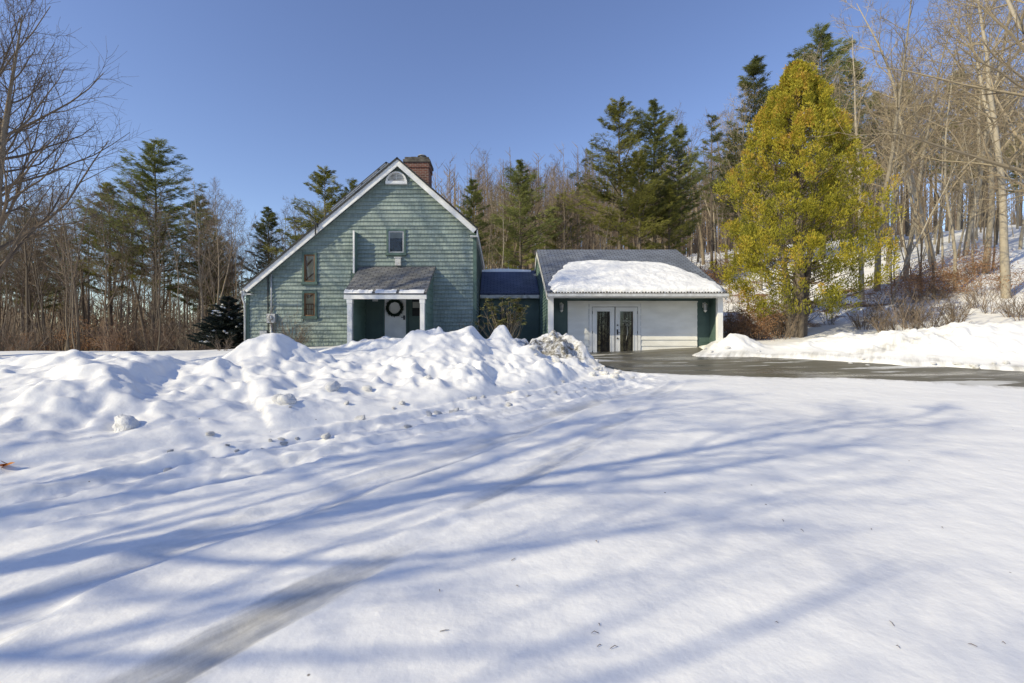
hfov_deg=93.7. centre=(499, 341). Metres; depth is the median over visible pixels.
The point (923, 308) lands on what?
bare shrub
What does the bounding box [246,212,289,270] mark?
bare tree
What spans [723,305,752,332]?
beech shrub
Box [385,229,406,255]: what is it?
window
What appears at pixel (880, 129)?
bare tree
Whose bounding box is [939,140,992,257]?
bare tree
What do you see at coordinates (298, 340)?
shrub
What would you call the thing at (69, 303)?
sapling
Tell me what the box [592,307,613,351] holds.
glass door
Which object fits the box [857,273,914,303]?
beech shrub
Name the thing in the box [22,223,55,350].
sapling
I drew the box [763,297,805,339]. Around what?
bare shrub
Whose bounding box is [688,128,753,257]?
pine tree
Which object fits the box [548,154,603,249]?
bare tree
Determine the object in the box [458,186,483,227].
bare tree
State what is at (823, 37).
pine tree
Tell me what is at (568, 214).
bare tree
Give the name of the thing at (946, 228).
bare tree
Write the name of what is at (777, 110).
cedar tree
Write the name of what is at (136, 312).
bare tree
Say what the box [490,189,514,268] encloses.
sapling
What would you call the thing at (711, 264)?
beech shrub
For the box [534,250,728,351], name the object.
garage
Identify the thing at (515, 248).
bare tree
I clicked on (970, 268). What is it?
beech shrub
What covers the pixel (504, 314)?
door panel
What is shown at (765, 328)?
beech shrub
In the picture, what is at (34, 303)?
sapling
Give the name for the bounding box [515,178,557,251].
bare tree
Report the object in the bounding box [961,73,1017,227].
bare tree
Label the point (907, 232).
pine tree
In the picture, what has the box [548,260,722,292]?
roof snow
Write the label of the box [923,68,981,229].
bare tree
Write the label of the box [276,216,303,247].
pine tree
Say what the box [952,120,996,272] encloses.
sapling
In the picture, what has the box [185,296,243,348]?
spruce tree
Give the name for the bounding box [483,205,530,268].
pine tree
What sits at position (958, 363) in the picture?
snow chunk
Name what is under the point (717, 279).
beech shrub
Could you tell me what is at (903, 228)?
sapling
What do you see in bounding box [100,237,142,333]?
bare tree
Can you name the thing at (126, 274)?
bare tree
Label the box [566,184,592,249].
pine tree
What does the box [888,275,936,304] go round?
beech shrub
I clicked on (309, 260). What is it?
window
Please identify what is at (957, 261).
beech shrub
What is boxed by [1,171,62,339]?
bare tree
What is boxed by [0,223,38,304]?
bare tree
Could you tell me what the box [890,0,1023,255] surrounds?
bare tree
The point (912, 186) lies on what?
bare tree
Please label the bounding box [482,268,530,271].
ridge snow
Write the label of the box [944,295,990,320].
bare shrub
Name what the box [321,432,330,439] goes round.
snow chunk
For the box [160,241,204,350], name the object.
bare tree
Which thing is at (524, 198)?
bare tree
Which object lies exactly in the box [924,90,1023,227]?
tree
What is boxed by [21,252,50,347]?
sapling
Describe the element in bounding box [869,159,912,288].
sapling
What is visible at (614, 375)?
snow chunk
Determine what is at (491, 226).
sapling
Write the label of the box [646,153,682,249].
bare tree
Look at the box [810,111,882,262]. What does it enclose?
bare tree
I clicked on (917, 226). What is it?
bare tree
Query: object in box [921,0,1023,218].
bare tree
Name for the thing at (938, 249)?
bare tree
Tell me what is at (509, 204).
bare tree
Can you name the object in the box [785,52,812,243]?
pine tree
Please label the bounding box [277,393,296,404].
snow chunk
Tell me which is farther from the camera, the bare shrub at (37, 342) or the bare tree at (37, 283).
the bare tree at (37, 283)
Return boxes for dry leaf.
[0,460,14,467]
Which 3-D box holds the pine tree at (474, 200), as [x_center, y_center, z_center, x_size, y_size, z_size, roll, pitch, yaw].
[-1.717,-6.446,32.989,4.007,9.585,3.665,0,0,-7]
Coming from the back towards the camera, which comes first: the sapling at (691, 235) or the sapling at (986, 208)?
the sapling at (691, 235)
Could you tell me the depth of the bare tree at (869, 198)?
34.21 m
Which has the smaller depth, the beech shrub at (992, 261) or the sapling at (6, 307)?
the beech shrub at (992, 261)
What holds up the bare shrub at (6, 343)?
on the snowy ground
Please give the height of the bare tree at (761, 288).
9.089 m
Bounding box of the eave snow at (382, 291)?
[344,289,424,292]
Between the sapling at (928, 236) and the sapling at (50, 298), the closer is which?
the sapling at (928, 236)
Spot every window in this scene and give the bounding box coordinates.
[301,253,317,284]
[301,291,317,318]
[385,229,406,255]
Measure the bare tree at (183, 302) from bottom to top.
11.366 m
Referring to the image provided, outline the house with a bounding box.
[240,154,484,346]
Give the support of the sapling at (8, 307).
on the snowy ground
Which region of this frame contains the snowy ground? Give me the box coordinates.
[0,225,1023,682]
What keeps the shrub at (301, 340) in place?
on the snowy ground
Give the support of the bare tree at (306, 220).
on the snowy ground
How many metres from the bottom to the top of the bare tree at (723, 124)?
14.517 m
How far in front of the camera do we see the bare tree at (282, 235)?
36.05 m
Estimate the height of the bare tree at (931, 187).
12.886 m
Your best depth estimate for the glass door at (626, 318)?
18.24 m
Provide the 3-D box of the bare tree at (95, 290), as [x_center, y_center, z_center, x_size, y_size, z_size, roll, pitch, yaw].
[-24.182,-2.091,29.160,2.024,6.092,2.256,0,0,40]
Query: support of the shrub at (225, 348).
on the snowy ground
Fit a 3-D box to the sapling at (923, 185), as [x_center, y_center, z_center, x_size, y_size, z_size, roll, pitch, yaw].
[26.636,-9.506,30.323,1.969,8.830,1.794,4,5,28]
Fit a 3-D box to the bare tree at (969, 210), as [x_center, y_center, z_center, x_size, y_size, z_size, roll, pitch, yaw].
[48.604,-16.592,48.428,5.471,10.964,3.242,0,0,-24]
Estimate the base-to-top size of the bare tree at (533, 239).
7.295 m
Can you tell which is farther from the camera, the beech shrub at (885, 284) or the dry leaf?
the beech shrub at (885, 284)
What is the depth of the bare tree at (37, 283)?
32.21 m
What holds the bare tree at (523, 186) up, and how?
on the snowy ground
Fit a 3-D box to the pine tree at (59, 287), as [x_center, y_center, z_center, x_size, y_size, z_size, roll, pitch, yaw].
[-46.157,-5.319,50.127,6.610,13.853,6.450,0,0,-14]
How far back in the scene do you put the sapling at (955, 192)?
31.95 m
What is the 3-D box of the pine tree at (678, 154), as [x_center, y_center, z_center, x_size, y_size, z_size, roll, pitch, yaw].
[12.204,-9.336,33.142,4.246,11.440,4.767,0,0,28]
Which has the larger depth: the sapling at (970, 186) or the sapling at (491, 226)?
the sapling at (491, 226)
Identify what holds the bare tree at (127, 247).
on the snowy ground
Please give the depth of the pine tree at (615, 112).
30.30 m
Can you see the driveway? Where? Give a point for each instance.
(681, 361)
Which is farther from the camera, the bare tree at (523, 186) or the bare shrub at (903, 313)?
the bare tree at (523, 186)
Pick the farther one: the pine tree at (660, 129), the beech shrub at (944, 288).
the pine tree at (660, 129)
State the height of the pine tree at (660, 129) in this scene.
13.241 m
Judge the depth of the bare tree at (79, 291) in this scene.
42.57 m
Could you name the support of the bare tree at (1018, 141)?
on the snowy ground
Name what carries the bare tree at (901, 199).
on the snowy ground
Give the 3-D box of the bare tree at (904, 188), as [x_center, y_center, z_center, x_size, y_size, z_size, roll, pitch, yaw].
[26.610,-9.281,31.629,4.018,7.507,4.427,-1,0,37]
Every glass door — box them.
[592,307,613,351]
[615,307,637,351]
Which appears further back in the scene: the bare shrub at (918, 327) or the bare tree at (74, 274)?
the bare tree at (74, 274)
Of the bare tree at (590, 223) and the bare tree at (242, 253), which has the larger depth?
the bare tree at (590, 223)
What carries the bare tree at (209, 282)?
on the snowy ground
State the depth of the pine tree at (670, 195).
29.78 m
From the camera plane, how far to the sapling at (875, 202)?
28.60 m
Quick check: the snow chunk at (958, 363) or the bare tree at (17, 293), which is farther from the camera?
the bare tree at (17, 293)
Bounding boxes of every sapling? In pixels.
[0,244,23,335]
[0,248,18,343]
[0,259,19,333]
[1,283,15,327]
[8,269,34,338]
[8,278,25,334]
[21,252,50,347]
[21,255,43,335]
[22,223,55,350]
[25,274,46,350]
[38,267,59,347]
[43,201,85,349]
[50,259,79,350]
[56,232,92,348]
[56,244,80,342]
[58,248,82,349]
[59,257,80,350]
[60,246,91,338]
[88,218,122,350]
[103,242,123,332]
[123,261,144,350]
[134,196,170,350]
[138,236,165,343]
[140,256,166,327]
[152,267,169,349]
[156,209,194,350]
[180,277,193,346]
[199,259,215,349]
[201,255,219,349]
[223,222,244,304]
[478,186,502,268]
[480,205,499,268]
[482,235,491,267]
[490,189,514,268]
[556,184,578,249]
[596,189,618,249]
[684,196,700,261]
[692,205,707,265]
[693,208,702,267]
[704,175,728,284]
[716,199,730,262]
[728,183,748,290]
[863,170,888,243]
[868,118,911,293]
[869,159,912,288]
[874,178,899,272]
[884,176,905,282]
[895,183,913,279]
[897,133,938,293]
[903,105,950,298]
[903,153,936,284]
[905,130,944,251]
[912,137,975,248]
[922,112,961,266]
[922,168,967,259]
[924,164,976,258]
[926,163,954,225]
[934,162,959,255]
[936,126,972,248]
[937,128,969,242]
[947,105,983,253]
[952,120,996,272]
[964,131,987,240]
[975,116,1013,244]
[976,112,1023,270]
[980,150,1004,213]
[1005,165,1016,236]
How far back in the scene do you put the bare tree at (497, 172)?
48.01 m
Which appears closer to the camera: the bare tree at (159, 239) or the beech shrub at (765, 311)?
the beech shrub at (765, 311)
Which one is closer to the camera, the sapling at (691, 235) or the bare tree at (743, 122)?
the bare tree at (743, 122)
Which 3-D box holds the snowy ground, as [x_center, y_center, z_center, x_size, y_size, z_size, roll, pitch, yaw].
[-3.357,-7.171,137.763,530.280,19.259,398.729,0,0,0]
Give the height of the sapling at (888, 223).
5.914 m
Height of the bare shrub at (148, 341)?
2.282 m
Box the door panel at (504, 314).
[500,310,510,331]
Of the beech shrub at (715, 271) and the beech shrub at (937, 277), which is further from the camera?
the beech shrub at (715, 271)
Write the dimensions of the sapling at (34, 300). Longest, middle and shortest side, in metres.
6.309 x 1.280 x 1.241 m
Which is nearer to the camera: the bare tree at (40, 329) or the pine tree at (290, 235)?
the bare tree at (40, 329)
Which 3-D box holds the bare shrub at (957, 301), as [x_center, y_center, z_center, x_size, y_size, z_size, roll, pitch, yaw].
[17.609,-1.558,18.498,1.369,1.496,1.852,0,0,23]
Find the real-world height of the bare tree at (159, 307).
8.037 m
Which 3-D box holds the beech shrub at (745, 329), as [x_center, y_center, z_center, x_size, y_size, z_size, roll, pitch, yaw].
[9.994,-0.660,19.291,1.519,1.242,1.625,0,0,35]
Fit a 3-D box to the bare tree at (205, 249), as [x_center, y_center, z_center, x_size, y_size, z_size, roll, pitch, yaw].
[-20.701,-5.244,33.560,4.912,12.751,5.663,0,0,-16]
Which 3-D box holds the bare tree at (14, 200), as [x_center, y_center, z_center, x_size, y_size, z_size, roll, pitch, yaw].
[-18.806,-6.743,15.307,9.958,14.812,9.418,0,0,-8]
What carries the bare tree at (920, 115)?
on the snowy ground
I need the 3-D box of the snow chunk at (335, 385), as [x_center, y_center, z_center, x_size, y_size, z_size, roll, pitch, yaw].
[-2.748,0.738,7.899,0.202,0.172,0.296,2,12,11]
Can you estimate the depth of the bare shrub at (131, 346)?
34.28 m
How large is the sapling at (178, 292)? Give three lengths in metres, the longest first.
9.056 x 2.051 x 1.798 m
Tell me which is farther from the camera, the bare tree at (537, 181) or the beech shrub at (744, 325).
the bare tree at (537, 181)
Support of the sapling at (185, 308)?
on the snowy ground
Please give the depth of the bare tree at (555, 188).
55.03 m
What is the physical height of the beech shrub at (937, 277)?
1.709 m
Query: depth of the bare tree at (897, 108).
22.35 m
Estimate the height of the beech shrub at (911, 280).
2.350 m
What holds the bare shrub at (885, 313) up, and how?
on the snowy ground
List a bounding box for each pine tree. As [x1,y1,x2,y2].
[0,228,23,307]
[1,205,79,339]
[16,225,94,350]
[55,181,158,349]
[65,137,223,349]
[72,216,102,342]
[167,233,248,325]
[170,194,236,347]
[237,207,286,290]
[262,165,347,256]
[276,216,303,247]
[334,178,357,198]
[455,178,502,268]
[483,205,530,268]
[489,159,568,270]
[537,194,584,249]
[556,96,678,249]
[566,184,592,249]
[606,149,674,249]
[616,99,716,249]
[641,183,695,253]
[656,123,708,252]
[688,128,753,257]
[693,113,733,268]
[702,55,793,264]
[746,22,878,257]
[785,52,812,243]
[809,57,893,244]
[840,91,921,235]
[865,80,956,235]
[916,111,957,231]
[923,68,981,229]
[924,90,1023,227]
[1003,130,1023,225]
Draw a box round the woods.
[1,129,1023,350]
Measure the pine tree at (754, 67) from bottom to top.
15.664 m
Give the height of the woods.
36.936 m
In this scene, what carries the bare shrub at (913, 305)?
on the snowy ground
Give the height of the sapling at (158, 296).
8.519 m
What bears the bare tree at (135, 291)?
on the snowy ground
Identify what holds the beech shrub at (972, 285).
on the snowy ground
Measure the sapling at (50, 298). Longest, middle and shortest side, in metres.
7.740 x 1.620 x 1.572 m
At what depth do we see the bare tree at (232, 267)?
35.61 m
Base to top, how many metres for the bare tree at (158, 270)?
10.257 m
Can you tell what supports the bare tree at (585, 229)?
on the snowy ground
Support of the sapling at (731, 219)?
on the snowy ground
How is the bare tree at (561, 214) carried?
on the snowy ground
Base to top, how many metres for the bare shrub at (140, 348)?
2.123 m
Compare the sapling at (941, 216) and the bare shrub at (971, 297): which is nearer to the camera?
the bare shrub at (971, 297)
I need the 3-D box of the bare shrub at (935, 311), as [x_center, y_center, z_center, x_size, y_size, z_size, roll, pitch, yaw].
[15.653,-1.254,17.679,1.765,1.785,2.460,0,0,-23]
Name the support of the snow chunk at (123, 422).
on the snowy ground
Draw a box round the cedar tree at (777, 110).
[708,58,906,337]
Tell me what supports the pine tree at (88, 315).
on the snowy ground
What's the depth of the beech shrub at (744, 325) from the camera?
18.83 m
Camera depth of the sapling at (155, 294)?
28.46 m
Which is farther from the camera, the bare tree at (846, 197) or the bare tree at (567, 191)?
the bare tree at (567, 191)
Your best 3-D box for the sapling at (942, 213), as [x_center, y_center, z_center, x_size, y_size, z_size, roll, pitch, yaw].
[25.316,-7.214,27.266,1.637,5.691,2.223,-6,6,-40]
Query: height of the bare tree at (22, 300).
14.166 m
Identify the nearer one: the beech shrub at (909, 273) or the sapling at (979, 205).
the beech shrub at (909, 273)
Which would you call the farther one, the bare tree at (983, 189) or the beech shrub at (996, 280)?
the bare tree at (983, 189)
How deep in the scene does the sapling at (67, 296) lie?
28.09 m
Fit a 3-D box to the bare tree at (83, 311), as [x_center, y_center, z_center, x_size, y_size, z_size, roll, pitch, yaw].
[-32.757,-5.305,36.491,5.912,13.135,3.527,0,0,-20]
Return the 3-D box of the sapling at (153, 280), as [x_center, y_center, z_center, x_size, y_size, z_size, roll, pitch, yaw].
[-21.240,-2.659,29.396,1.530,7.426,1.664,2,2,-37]
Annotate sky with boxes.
[0,0,1023,328]
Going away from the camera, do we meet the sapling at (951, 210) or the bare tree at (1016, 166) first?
the sapling at (951, 210)
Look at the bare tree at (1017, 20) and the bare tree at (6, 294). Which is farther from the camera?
the bare tree at (6, 294)
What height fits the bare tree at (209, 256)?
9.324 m
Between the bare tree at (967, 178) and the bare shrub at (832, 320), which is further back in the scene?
the bare tree at (967, 178)
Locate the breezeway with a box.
[480,271,538,342]
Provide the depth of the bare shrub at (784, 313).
19.35 m
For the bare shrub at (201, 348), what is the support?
on the snowy ground
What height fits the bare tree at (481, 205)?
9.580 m
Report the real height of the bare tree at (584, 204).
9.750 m
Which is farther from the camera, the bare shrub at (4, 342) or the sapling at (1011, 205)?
the sapling at (1011, 205)
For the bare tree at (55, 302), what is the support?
on the snowy ground
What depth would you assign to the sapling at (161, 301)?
29.82 m
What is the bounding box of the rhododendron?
[474,296,529,337]
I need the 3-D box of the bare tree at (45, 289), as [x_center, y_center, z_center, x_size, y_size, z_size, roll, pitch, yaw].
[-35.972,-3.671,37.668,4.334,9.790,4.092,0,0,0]
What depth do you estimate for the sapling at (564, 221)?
30.96 m
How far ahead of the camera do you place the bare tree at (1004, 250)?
20.38 m
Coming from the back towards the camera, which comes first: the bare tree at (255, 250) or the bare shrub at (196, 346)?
the bare tree at (255, 250)
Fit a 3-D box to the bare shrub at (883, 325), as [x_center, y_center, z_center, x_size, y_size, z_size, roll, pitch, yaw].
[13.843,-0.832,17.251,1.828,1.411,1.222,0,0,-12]
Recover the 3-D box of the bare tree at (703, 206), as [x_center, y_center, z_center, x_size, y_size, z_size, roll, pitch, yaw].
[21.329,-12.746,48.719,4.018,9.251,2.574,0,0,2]
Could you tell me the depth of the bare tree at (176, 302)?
43.56 m
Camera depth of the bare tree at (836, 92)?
22.98 m
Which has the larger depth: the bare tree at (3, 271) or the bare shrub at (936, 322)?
the bare tree at (3, 271)
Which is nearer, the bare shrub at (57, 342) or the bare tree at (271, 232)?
the bare shrub at (57, 342)
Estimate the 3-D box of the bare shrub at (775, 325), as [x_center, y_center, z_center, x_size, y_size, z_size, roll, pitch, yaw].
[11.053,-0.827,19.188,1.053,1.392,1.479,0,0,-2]
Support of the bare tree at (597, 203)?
on the snowy ground
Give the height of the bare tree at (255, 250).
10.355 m
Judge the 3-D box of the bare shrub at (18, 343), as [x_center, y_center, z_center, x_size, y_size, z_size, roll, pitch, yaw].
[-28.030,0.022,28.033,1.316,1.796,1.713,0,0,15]
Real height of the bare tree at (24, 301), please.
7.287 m
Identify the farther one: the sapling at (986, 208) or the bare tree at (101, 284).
the bare tree at (101, 284)
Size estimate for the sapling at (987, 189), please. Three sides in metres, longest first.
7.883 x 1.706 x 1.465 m
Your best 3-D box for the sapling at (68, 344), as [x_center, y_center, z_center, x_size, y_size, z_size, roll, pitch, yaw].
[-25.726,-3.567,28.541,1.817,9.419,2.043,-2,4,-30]
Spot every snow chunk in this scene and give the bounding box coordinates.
[112,414,139,431]
[206,431,214,435]
[272,394,282,402]
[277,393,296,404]
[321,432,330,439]
[325,380,340,391]
[354,415,365,419]
[362,385,371,390]
[529,345,537,349]
[551,357,560,361]
[610,373,618,377]
[952,362,963,365]
[969,363,978,367]
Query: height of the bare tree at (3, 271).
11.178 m
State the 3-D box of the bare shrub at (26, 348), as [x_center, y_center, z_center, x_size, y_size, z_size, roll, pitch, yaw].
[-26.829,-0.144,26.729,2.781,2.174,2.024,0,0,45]
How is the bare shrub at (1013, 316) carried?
on the snowy ground
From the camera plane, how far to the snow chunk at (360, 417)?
6.89 m
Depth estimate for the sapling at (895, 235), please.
24.25 m
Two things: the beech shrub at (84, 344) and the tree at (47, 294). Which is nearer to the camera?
the beech shrub at (84, 344)
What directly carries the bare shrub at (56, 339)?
on the snowy ground
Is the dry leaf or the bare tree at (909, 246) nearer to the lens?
the dry leaf
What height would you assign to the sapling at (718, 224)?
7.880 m
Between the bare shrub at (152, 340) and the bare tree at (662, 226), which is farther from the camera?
the bare tree at (662, 226)
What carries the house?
on the snowy ground
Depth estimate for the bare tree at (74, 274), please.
28.65 m
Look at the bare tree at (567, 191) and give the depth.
42.98 m
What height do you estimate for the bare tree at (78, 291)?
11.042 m
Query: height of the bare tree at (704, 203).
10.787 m
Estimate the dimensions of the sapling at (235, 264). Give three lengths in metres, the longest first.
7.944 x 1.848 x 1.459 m
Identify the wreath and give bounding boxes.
[385,299,402,317]
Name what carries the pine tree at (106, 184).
on the snowy ground
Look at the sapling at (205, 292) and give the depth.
29.01 m
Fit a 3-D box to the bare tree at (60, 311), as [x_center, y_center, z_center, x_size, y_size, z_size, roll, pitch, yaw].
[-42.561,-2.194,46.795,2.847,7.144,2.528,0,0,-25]
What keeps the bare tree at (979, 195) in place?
on the snowy ground
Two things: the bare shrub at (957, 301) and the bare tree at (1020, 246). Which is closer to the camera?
the bare shrub at (957, 301)
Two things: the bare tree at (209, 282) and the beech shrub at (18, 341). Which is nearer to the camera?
the beech shrub at (18, 341)
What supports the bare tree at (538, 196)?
on the snowy ground
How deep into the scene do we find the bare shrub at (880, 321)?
17.50 m
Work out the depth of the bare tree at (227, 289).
38.53 m
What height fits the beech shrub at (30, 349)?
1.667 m
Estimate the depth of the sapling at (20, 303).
33.70 m
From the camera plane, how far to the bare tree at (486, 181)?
53.15 m
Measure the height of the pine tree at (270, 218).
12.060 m
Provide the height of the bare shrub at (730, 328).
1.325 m
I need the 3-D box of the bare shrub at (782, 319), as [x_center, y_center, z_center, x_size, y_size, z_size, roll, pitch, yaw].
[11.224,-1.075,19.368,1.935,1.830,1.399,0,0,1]
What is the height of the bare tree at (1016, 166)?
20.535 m
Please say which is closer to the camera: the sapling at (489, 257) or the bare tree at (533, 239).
the sapling at (489, 257)
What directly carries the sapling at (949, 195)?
on the snowy ground
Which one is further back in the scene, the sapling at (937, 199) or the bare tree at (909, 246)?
the sapling at (937, 199)
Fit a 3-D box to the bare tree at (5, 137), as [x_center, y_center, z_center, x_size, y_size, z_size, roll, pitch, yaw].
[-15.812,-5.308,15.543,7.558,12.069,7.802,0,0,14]
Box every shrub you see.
[0,304,37,350]
[0,306,70,350]
[0,321,39,350]
[0,333,19,350]
[1,332,42,350]
[7,330,37,350]
[7,332,50,350]
[13,332,52,350]
[22,322,81,350]
[33,311,101,350]
[49,315,125,350]
[68,311,142,350]
[73,331,101,350]
[97,325,150,350]
[108,310,180,350]
[121,325,170,350]
[135,319,191,350]
[150,303,210,350]
[150,324,193,350]
[155,304,203,350]
[175,320,213,349]
[203,329,235,350]
[261,304,310,341]
[282,320,313,344]
[698,253,730,278]
[700,258,732,281]
[703,251,740,285]
[723,284,747,302]
[723,297,755,328]
[723,300,758,337]
[723,302,768,336]
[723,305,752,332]
[723,313,754,333]
[723,314,743,336]
[725,291,783,327]
[729,295,787,337]
[729,318,767,336]
[736,301,785,339]
[736,312,776,340]
[748,314,785,338]
[760,301,785,332]
[763,290,819,332]
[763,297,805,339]
[766,305,785,335]
[813,305,840,324]
[837,285,888,329]
[844,304,870,326]
[856,302,901,324]
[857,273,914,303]
[861,293,899,327]
[864,311,902,332]
[866,300,917,331]
[868,270,904,295]
[870,286,925,329]
[876,289,962,328]
[882,252,960,293]
[883,256,940,284]
[884,259,951,302]
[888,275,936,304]
[890,286,973,326]
[890,288,926,315]
[891,287,940,317]
[900,292,941,329]
[903,291,933,322]
[905,262,963,294]
[907,253,987,299]
[919,292,978,324]
[924,307,961,326]
[925,265,971,291]
[930,253,995,282]
[935,248,987,275]
[936,281,976,316]
[941,250,1023,296]
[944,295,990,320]
[947,277,1010,308]
[957,238,1016,272]
[964,284,1011,313]
[965,247,1010,273]
[976,261,1023,292]
[986,282,1023,317]
[997,295,1023,317]
[1004,293,1023,320]
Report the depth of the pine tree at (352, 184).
39.40 m
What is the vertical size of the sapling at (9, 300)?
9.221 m
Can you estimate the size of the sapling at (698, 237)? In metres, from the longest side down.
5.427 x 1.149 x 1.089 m
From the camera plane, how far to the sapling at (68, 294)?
31.35 m
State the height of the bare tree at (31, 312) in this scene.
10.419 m
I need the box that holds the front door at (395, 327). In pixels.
[385,294,405,337]
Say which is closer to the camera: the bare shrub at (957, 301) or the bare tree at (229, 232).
the bare shrub at (957, 301)
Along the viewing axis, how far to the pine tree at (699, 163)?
37.91 m
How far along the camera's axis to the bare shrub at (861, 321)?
18.88 m
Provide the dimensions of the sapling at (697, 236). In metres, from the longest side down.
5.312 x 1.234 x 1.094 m
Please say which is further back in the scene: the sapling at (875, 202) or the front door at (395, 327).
the sapling at (875, 202)
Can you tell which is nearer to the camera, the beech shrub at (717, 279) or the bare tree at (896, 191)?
the beech shrub at (717, 279)
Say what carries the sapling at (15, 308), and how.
on the snowy ground
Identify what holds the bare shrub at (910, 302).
on the snowy ground
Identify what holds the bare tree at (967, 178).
on the snowy ground
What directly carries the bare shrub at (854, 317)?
on the snowy ground
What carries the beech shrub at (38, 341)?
on the snowy ground
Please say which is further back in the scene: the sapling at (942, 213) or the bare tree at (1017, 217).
the bare tree at (1017, 217)
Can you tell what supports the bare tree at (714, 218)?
on the snowy ground
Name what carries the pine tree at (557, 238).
on the snowy ground
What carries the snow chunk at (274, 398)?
on the snowy ground
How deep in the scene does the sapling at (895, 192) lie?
21.66 m
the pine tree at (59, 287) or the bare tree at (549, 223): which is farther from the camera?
the pine tree at (59, 287)
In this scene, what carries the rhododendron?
on the snowy ground
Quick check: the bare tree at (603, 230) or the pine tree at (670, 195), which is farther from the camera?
the bare tree at (603, 230)
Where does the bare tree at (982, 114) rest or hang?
on the snowy ground
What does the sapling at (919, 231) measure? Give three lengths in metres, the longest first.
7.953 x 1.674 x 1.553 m
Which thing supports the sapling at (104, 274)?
on the snowy ground
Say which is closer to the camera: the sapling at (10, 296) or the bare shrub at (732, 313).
the bare shrub at (732, 313)
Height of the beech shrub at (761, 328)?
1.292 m
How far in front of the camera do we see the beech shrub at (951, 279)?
21.73 m
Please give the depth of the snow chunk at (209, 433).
5.87 m
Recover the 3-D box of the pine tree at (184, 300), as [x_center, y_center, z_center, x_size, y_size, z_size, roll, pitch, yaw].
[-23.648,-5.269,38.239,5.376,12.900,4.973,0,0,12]
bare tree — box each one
[0,0,135,234]
[0,0,151,276]
[0,216,48,346]
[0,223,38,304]
[0,233,18,300]
[0,241,62,349]
[0,254,20,294]
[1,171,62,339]
[1,193,77,341]
[1,216,49,335]
[1,266,32,340]
[2,215,58,350]
[3,276,48,333]
[4,206,87,350]
[6,229,73,320]
[23,185,90,348]
[31,185,106,350]
[35,179,115,350]
[41,233,86,349]
[41,278,74,328]
[48,234,98,350]
[48,284,68,350]
[65,265,103,319]
[74,173,165,350]
[76,193,157,343]
[78,219,108,311]
[80,192,148,330]
[80,249,119,322]
[80,259,122,350]
[98,247,146,321]
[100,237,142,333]
[106,190,195,349]
[107,250,144,348]
[110,187,171,350]
[110,249,171,350]
[138,233,179,350]
[139,187,197,337]
[143,292,176,323]
[144,293,171,318]
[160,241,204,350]
[160,288,195,348]
[164,174,240,349]
[172,216,232,307]
[172,239,194,343]
[184,177,269,349]
[186,266,213,349]
[189,241,242,304]
[189,243,233,322]
[190,232,243,307]
[207,249,247,317]
[209,217,263,304]
[222,234,266,348]
[235,230,282,280]
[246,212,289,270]
[258,208,301,262]
[274,195,317,251]
[279,203,323,246]
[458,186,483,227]
[459,159,510,244]
[461,180,491,231]
[468,148,498,268]
[474,190,497,266]
[478,186,533,268]
[478,207,512,268]
[481,189,500,228]
[482,182,515,257]
[493,167,553,265]
[494,174,543,268]
[497,160,544,265]
[498,160,535,230]
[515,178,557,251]
[524,162,552,269]
[530,168,543,267]
[530,211,544,270]
[535,165,567,244]
[539,161,565,247]
[540,198,565,247]
[541,189,595,249]
[542,172,580,247]
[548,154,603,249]
[549,178,590,249]
[550,180,592,249]
[568,165,599,249]
[573,203,593,249]
[578,175,599,249]
[580,195,598,249]
[581,148,607,247]
[584,163,616,249]
[592,202,617,249]
[592,209,612,249]
[598,173,625,249]
[637,188,688,248]
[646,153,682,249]
[656,172,707,249]
[658,104,722,264]
[684,157,730,264]
[686,107,741,263]
[686,188,703,257]
[690,173,717,229]
[696,147,722,262]
[705,107,742,252]
[709,84,765,269]
[727,148,773,223]
[732,146,788,290]
[778,13,904,299]
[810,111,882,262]
[817,0,1023,243]
[824,100,897,240]
[828,65,971,265]
[829,0,974,270]
[830,168,872,265]
[831,0,994,291]
[843,0,1022,280]
[855,165,882,228]
[860,90,910,246]
[863,60,954,243]
[864,167,880,242]
[865,62,911,235]
[867,0,1023,298]
[874,148,940,254]
[877,61,972,253]
[885,87,915,234]
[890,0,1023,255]
[891,122,984,304]
[894,74,956,230]
[898,132,916,221]
[912,11,1023,273]
[915,11,991,290]
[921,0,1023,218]
[922,132,971,244]
[926,56,1022,198]
[927,149,936,208]
[936,127,987,232]
[939,39,1010,230]
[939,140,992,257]
[941,37,1023,244]
[945,160,962,230]
[946,153,1017,238]
[952,83,1023,249]
[953,63,1023,159]
[956,159,976,222]
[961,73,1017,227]
[984,60,1023,210]
[992,117,1023,228]
[1003,80,1023,186]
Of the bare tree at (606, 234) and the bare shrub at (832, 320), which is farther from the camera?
the bare tree at (606, 234)
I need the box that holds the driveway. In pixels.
[589,347,1023,386]
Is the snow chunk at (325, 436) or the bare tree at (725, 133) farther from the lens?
the bare tree at (725, 133)
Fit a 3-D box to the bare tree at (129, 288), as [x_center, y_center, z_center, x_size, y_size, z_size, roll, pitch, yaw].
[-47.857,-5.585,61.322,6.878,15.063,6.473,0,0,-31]
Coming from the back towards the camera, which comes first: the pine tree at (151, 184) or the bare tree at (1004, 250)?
the pine tree at (151, 184)
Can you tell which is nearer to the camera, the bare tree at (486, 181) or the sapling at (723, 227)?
the sapling at (723, 227)
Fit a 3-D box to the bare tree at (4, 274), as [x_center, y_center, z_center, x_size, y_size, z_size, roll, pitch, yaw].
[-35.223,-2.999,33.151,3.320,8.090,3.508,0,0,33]
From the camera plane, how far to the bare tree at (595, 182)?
47.09 m
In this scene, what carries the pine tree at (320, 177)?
on the snowy ground

